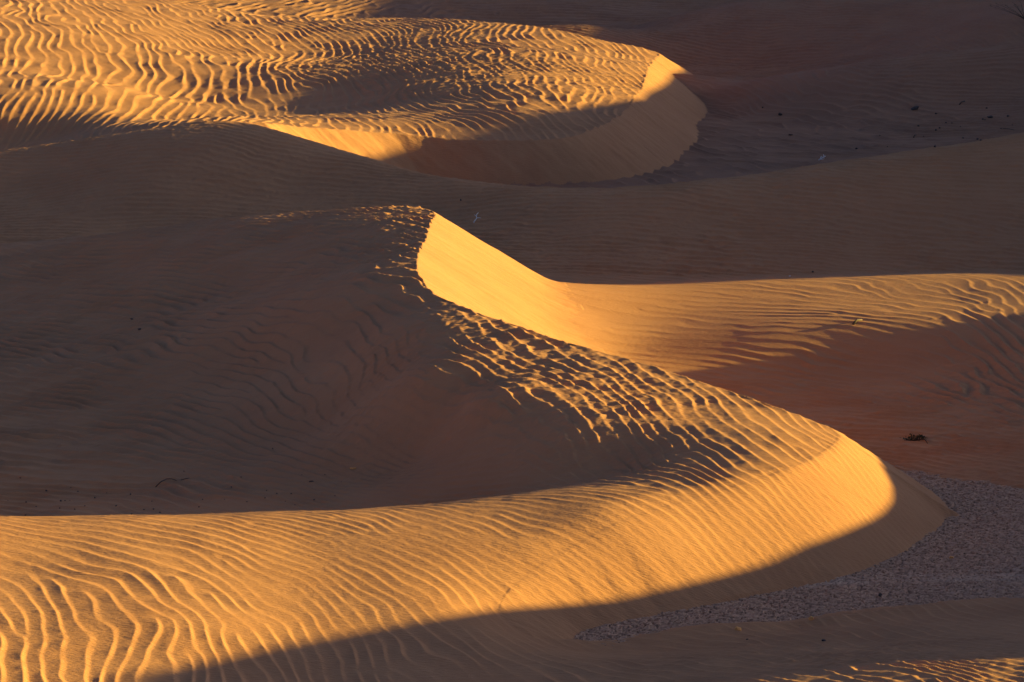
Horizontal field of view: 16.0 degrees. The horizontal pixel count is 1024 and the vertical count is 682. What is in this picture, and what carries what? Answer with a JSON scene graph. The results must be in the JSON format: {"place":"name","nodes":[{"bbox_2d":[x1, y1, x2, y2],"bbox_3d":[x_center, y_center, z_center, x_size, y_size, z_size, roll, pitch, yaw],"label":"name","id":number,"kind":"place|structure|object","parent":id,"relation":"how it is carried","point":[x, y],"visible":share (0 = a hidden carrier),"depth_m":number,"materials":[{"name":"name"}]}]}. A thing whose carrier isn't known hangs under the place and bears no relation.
{"place":"outdoors","nodes":[
{"label":"outdoors","id":0,"kind":"place"},
{"bbox_2d":[0,0,707,184],"bbox_3d":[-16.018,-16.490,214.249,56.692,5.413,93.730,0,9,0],"label":"crescent dune","id":1,"kind":"structure","parent":0,"point":[499,103],"depth_m":204.14,"materials":[{"name":"sand"}]},
{"bbox_2d":[0,205,1023,681],"bbox_3d":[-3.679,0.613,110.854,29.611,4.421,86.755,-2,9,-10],"label":"foreground dune","id":2,"kind":"structure","parent":0,"point":[530,485],"depth_m":96.51,"materials":[{"name":"sand"}]},
{"bbox_2d":[0,121,1023,275],"bbox_3d":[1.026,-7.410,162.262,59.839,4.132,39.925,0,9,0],"label":"shaded dune","id":3,"kind":"structure","parent":0,"point":[959,206],"depth_m":155.43,"materials":[{"name":"beige sand"}]},
{"bbox_2d":[166,0,1023,187],"bbox_3d":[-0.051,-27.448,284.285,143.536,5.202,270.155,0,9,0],"label":"distant sand","id":4,"kind":"structure","parent":0,"point":[834,80],"depth_m":232.85,"materials":[{"name":"beige sand"}]},
{"bbox_2d":[990,2,1023,18],"bbox_3d":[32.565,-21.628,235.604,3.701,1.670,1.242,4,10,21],"label":"desert shrub","id":5,"kind":"object","parent":4,"relation":"on","point":[1019,15],"visible":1,"depth_m":235.90,"materials":[{"name":"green plant"}]},
{"bbox_2d":[534,267,1023,490],"bbox_3d":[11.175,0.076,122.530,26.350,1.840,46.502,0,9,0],"label":"lit dune arm","id":6,"kind":"object","parent":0,"point":[936,358],"visible":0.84,"depth_m":122.26},
{"bbox_2d":[899,433,926,440],"bbox_3d":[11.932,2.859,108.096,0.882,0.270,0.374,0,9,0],"label":"desert shrub","id":7,"kind":"object","parent":6,"relation":"on","point":[917,438],"visible":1,"depth_m":108.08,"materials":[{"name":"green plant"}]},
{"bbox_2d":[573,461,1023,647],"bbox_3d":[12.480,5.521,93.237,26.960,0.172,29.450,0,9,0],"label":"gravel ground","id":8,"kind":"structure","parent":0,"point":[980,538],"depth_m":90.74,"materials":[{"name":"gravel"}]}
]}

